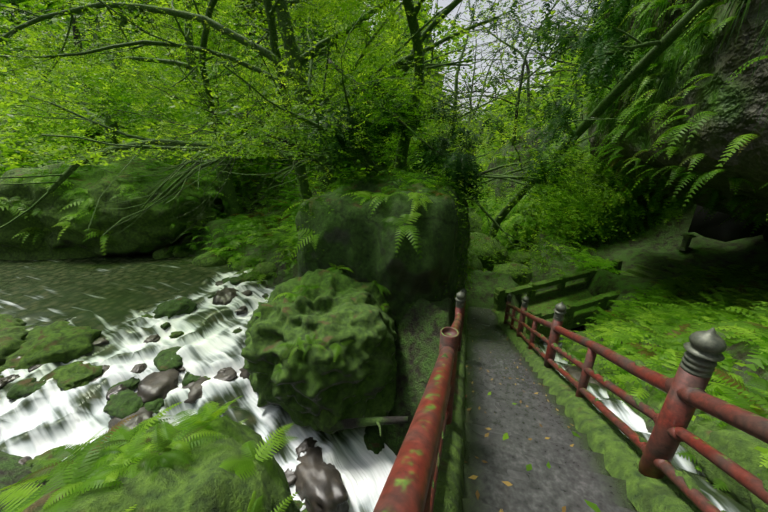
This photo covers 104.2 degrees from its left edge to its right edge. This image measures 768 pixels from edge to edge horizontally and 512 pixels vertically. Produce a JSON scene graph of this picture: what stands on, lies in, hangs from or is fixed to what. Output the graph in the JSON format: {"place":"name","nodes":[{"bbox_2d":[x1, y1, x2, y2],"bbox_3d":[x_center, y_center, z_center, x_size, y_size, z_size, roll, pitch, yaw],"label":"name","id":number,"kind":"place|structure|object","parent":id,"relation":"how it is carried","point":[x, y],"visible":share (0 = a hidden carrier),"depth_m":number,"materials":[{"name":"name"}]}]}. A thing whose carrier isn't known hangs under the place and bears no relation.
{"place":"outdoors","nodes":[
{"label":"outdoors","id":0,"kind":"place"},
{"bbox_2d":[0,0,325,110],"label":"arch limb","id":1,"kind":"object","parent":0,"point":[210,22],"depth_m":10.91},
{"bbox_2d":[73,0,311,213],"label":"tree","id":2,"kind":"object","parent":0,"point":[183,94],"depth_m":11.70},
{"bbox_2d":[0,254,396,511],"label":"river water","id":3,"kind":"structure","parent":0,"point":[113,298],"depth_m":8.59,"materials":[{"name":"white liquid"}]},
{"bbox_2d":[30,0,394,244],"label":"tree","id":4,"kind":"object","parent":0,"point":[316,161],"depth_m":8.43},
{"bbox_2d":[137,0,294,119],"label":"tree","id":5,"kind":"object","parent":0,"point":[205,31],"depth_m":12.38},
{"bbox_2d":[0,0,767,511],"bbox_3d":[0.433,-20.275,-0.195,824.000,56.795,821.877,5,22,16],"label":"ground","id":6,"kind":"structure","parent":0,"point":[420,324],"depth_m":15.08,"materials":[{"name":"green plant"}]},
{"bbox_2d":[0,0,142,112],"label":"tree","id":7,"kind":"object","parent":6,"relation":"on","point":[6,14],"depth_m":25.23,"materials":[{"name":"green plant"}]},
{"bbox_2d":[0,153,224,259],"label":"mossy boulder","id":8,"kind":"object","parent":6,"relation":"on","point":[147,232],"visible":0.46,"depth_m":14.76,"materials":[{"name":"green plant"}]},
{"bbox_2d":[0,0,249,155],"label":"tree","id":9,"kind":"object","parent":6,"relation":"on","point":[49,125],"depth_m":15.92,"materials":[{"name":"green plant"}]},
{"bbox_2d":[0,395,298,511],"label":"ferns","id":10,"kind":"object","parent":6,"relation":"on","point":[107,468],"visible":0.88,"depth_m":3.01,"materials":[{"name":"green plant"}]},
{"bbox_2d":[12,415,299,511],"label":"boulder","id":11,"kind":"object","parent":6,"relation":"on","point":[204,482],"visible":0.58,"depth_m":2.83,"materials":[{"name":"green plant"}]},
{"bbox_2d":[33,0,350,216],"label":"tree","id":12,"kind":"object","parent":6,"relation":"on","point":[165,49],"depth_m":17.17,"materials":[{"name":"green plant"}]},
{"bbox_2d":[6,277,384,453],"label":"mossy rocks","id":13,"kind":"object","parent":6,"relation":"on","point":[124,404],"visible":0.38,"depth_m":7.31,"materials":[{"name":"green stone"}]},
{"bbox_2d":[0,0,442,199],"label":"tree","id":14,"kind":"object","parent":6,"relation":"on","point":[344,6],"depth_m":11.13,"materials":[{"name":"green plant"}]},
{"bbox_2d":[0,152,481,378],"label":"ferns","id":15,"kind":"object","parent":6,"relation":"on","point":[88,202],"visible":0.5,"depth_m":10.11,"materials":[{"name":"green plant"}]},
{"bbox_2d":[203,0,362,111],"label":"tree","id":16,"kind":"object","parent":6,"relation":"on","point":[264,37],"depth_m":22.65,"materials":[{"name":"green plant"}]},
{"bbox_2d":[0,0,591,212],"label":"tree leaves","id":17,"kind":"object","parent":6,"relation":"on","point":[43,7],"depth_m":31.32,"materials":[{"name":"green plant"}]},
{"bbox_2d":[0,0,597,214],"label":"understory foliage","id":18,"kind":"object","parent":6,"relation":"on","point":[308,165],"visible":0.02,"depth_m":31.52,"materials":[{"name":"green plant"}]},
{"bbox_2d":[0,280,604,511],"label":"rocks","id":19,"kind":"object","parent":6,"relation":"on","point":[317,482],"visible":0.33,"depth_m":6.82,"materials":[{"name":"grey stone"}]},
{"bbox_2d":[0,0,608,235],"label":"tree","id":20,"kind":"object","parent":6,"relation":"on","point":[283,16],"depth_m":10.77,"materials":[{"name":"green plant"}]},
{"bbox_2d":[54,0,570,172],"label":"tree","id":21,"kind":"object","parent":6,"relation":"on","point":[225,42],"depth_m":15.73,"materials":[{"name":"green plant"}]},
{"bbox_2d":[241,267,396,431],"bbox_3d":[-1.822,2.466,8.088,4.458,3.695,3.801,0,21,4],"label":"boulder","id":22,"kind":"object","parent":6,"relation":"on","point":[357,379],"visible":0.98,"depth_m":6.80,"materials":[{"name":"green stone"}]},
{"bbox_2d":[313,409,344,433],"bbox_3d":[-1.247,3.688,6.979,0.859,0.796,0.744,5,22,16],"label":"mossy rock","id":23,"kind":"object","parent":22,"relation":"on","point":[326,419],"visible":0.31,"depth_m":6.65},
{"bbox_2d":[323,416,407,436],"bbox_3d":[-0.421,3.785,6.468,1.892,0.481,0.587,0,21,3],"label":"fallen log","id":24,"kind":"object","parent":22,"relation":"on","point":[359,422],"visible":0.98,"depth_m":6.59,"materials":[{"name":"green wood"}]},
{"bbox_2d":[48,87,627,299],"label":"bank ferns","id":25,"kind":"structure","parent":6,"relation":"on","point":[273,237],"depth_m":15.45,"materials":[{"name":"green plant"}]},
{"bbox_2d":[236,0,478,84],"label":"tree","id":26,"kind":"object","parent":6,"relation":"on","point":[321,19],"depth_m":22.07,"materials":[{"name":"green plant"}]},
{"bbox_2d":[295,171,469,326],"bbox_3d":[0.347,0.855,11.473,5.500,7.985,6.298,5,22,16],"label":"mossy boulder","id":27,"kind":"object","parent":6,"relation":"on","point":[356,238],"visible":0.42,"depth_m":8.26,"materials":[{"name":"green stone"}]},
{"bbox_2d":[293,183,479,327],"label":"creeper leaves","id":28,"kind":"object","parent":27,"relation":"attached to","point":[466,256],"visible":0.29,"depth_m":9.61,"materials":[{"name":"green plant"}]},
{"bbox_2d":[160,137,604,275],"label":"bush leaves","id":29,"kind":"object","parent":6,"relation":"on","point":[318,188],"visible":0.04,"depth_m":17.35,"materials":[{"name":"green plant"}]},
{"bbox_2d":[0,208,767,511],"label":"mossy river rock","id":30,"kind":"object","parent":6,"relation":"on","point":[64,342],"visible":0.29,"depth_m":8.05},
{"bbox_2d":[139,0,642,302],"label":"tree","id":31,"kind":"object","parent":6,"relation":"on","point":[571,203],"depth_m":10.66,"materials":[{"name":"green plant"}]},
{"bbox_2d":[294,72,519,208],"bbox_3d":[0.029,-4.343,11.067,6.572,5.223,6.810,-11,23,-25],"label":"bush","id":32,"kind":"object","parent":6,"relation":"on","point":[461,164],"visible":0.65,"depth_m":10.26,"materials":[{"name":"green plant"}]},
{"bbox_2d":[317,6,510,151],"bbox_3d":[3.031,-17.110,29.162,13.430,16.693,23.111,24,32,48],"label":"tree","id":33,"kind":"object","parent":6,"relation":"on","point":[446,80],"depth_m":29.14,"materials":[{"name":"green plant"}]},
{"bbox_2d":[327,59,506,158],"bbox_3d":[0.337,-5.055,11.160,6.500,4.970,5.420,-4,21,-7],"label":"tree","id":34,"kind":"object","parent":6,"relation":"on","point":[400,121],"visible":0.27,"depth_m":10.11,"materials":[{"name":"green plant"}]},
{"bbox_2d":[366,27,533,197],"bbox_3d":[6.112,-11.223,28.251,25.719,18.736,19.775,5,22,16],"label":"tree","id":35,"kind":"object","parent":6,"relation":"on","point":[483,89],"depth_m":26.30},
{"bbox_2d":[429,32,507,194],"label":"tree","id":36,"kind":"object","parent":6,"relation":"on","point":[470,93],"depth_m":42.21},
{"bbox_2d":[326,0,669,250],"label":"tree","id":37,"kind":"object","parent":6,"relation":"on","point":[489,139],"depth_m":15.17,"materials":[{"name":"green plant"}]},
{"bbox_2d":[455,6,550,127],"bbox_3d":[12.386,-17.139,30.176,14.049,13.166,8.670,-8,22,-17],"label":"tree","id":38,"kind":"object","parent":6,"relation":"on","point":[527,68],"depth_m":27.37,"materials":[{"name":"green plant"}]},
{"bbox_2d":[423,0,602,145],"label":"tree","id":39,"kind":"object","parent":6,"relation":"on","point":[520,88],"depth_m":19.55,"materials":[{"name":"green plant"}]},
{"bbox_2d":[491,23,596,114],"bbox_3d":[12.226,-12.630,17.994,11.572,9.353,13.694,5,22,16],"label":"tree","id":40,"kind":"object","parent":6,"relation":"on","point":[545,73],"depth_m":18.05,"materials":[{"name":"green plant"}]},
{"bbox_2d":[478,116,650,243],"bbox_3d":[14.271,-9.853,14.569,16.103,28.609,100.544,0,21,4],"label":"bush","id":41,"kind":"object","parent":6,"relation":"on","point":[586,143],"depth_m":18.48,"materials":[{"name":"green plant"}]},
{"bbox_2d":[477,124,649,245],"bbox_3d":[11.400,-9.200,29.230,11.131,14.983,26.073,-2,21,-2],"label":"tree","id":42,"kind":"object","parent":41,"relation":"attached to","point":[523,201],"visible":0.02,"depth_m":19.44,"materials":[{"name":"green plant"}]},
{"bbox_2d":[543,1,602,56],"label":"tree","id":43,"kind":"object","parent":6,"relation":"on","point":[580,18],"depth_m":18.02,"materials":[{"name":"green plant"}]},
{"bbox_2d":[468,110,683,249],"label":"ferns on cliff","id":44,"kind":"object","parent":6,"relation":"on","point":[632,219],"visible":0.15,"depth_m":18.34,"materials":[{"name":"green plant"}]},
{"bbox_2d":[491,257,704,342],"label":"mossy stone bridge","id":45,"kind":"structure","parent":6,"relation":"on","point":[579,301],"depth_m":14.03,"materials":[{"name":"green stone"}]},
{"bbox_2d":[488,0,715,237],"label":"tree","id":46,"kind":"object","parent":6,"relation":"on","point":[665,42],"visible":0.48,"depth_m":9.47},
{"bbox_2d":[507,6,653,194],"bbox_3d":[6.707,-4.579,10.829,4.081,5.855,6.453,5,22,16],"label":"conifer foliage","id":47,"kind":"object","parent":46,"relation":"attached to","point":[604,64],"visible":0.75,"depth_m":9.80,"materials":[{"name":"green plant"}]},
{"bbox_2d":[559,264,767,412],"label":"ferns","id":48,"kind":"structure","parent":6,"relation":"on","point":[657,360],"depth_m":8.68,"materials":[{"name":"green plant"}]},
{"bbox_2d":[569,268,767,453],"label":"herb leaves","id":49,"kind":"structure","parent":6,"relation":"on","point":[762,450],"depth_m":8.46,"materials":[{"name":"green plant"}]},
{"bbox_2d":[581,0,767,153],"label":"cliff grass tufts","id":50,"kind":"object","parent":6,"relation":"on","point":[644,22],"depth_m":8.67,"materials":[{"name":"green plant"}]},
{"bbox_2d":[588,0,767,225],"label":"rock cliff","id":51,"kind":"structure","parent":6,"relation":"on","point":[736,103],"depth_m":7.51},
{"bbox_2d":[452,0,643,145],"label":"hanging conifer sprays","id":52,"kind":"object","parent":51,"relation":"attached to","point":[591,39],"visible":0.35,"depth_m":11.81,"materials":[{"name":"green plant"}]},
{"bbox_2d":[573,0,767,235],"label":"ferns","id":53,"kind":"object","parent":51,"relation":"attached to","point":[664,181],"visible":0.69,"depth_m":8.79,"materials":[{"name":"green plant"}]},
{"bbox_2d":[676,233,695,250],"bbox_3d":[16.272,-0.762,16.086,0.455,0.914,0.453,-5,21,-11],"label":"stone marker lantern","id":54,"kind":"object","parent":6,"relation":"on","point":[686,242],"visible":1,"depth_m":16.02,"materials":[{"name":"stone"}]},
{"bbox_2d":[675,326,767,511],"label":"ferns","id":55,"kind":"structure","parent":6,"relation":"on","point":[730,392],"depth_m":4.21,"materials":[{"name":"green plant"}]},
{"bbox_2d":[688,205,767,241],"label":"dark cave interior","id":56,"kind":"object","parent":6,"relation":"on","point":[714,228],"depth_m":16.13,"materials":[{"name":"black stone"}]},
{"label":"stair side walls","id":57,"kind":"object","parent":6,"relation":"on","visible":0},
{"bbox_2d":[433,304,700,511],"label":"kerb moss strips","id":58,"kind":"object","parent":57,"relation":"on","point":[614,445],"visible":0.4,"depth_m":2.80,"materials":[{"name":"green plant"}]},
{"bbox_2d":[364,0,600,120],"label":"sky","id":59,"kind":"structure","parent":0,"point":[443,3],"materials":[{"name":"white"}]},
{"bbox_2d":[389,0,639,92],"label":"branch","id":60,"kind":"object","parent":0,"point":[434,23],"depth_m":11.23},
{"bbox_2d":[461,0,627,114],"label":"tree","id":61,"kind":"object","parent":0,"point":[567,48],"visible":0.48,"depth_m":13.49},
{"bbox_2d":[461,306,637,511],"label":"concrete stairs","id":62,"kind":"structure","parent":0,"point":[571,479],"depth_m":2.99,"materials":[{"name":"grey concrete"}]},
{"bbox_2d":[464,324,573,511],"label":"fallen leaves","id":63,"kind":"object","parent":62,"relation":"on","point":[474,477],"visible":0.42,"depth_m":3.11,"materials":[{"name":"brown plant"}]},
{"bbox_2d":[488,392,600,511],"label":"fallen leaves","id":64,"kind":"object","parent":62,"relation":"on","point":[594,507],"visible":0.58,"depth_m":2.62,"materials":[{"name":"green plant"}]},
{"bbox_2d":[373,301,767,511],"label":"red railing pipes","id":65,"kind":"object","parent":62,"relation":"on","point":[413,474],"visible":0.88,"depth_m":2.08,"materials":[{"name":"red metal"}]},
{"bbox_2d":[455,288,726,377],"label":"post caps","id":66,"kind":"object","parent":65,"relation":"on","point":[702,356],"visible":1,"depth_m":2.03,"materials":[{"name":"grey metal"}]},
{"bbox_2d":[432,304,767,511],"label":"railing moss clumps","id":67,"kind":"object","parent":65,"relation":"on","point":[690,482],"visible":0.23,"depth_m":2.53,"materials":[{"name":"green plant"}]},
{"bbox_2d":[522,293,749,511],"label":"stream water","id":68,"kind":"structure","parent":0,"point":[719,499],"depth_m":5.31,"materials":[{"name":"white liquid"}]}
]}

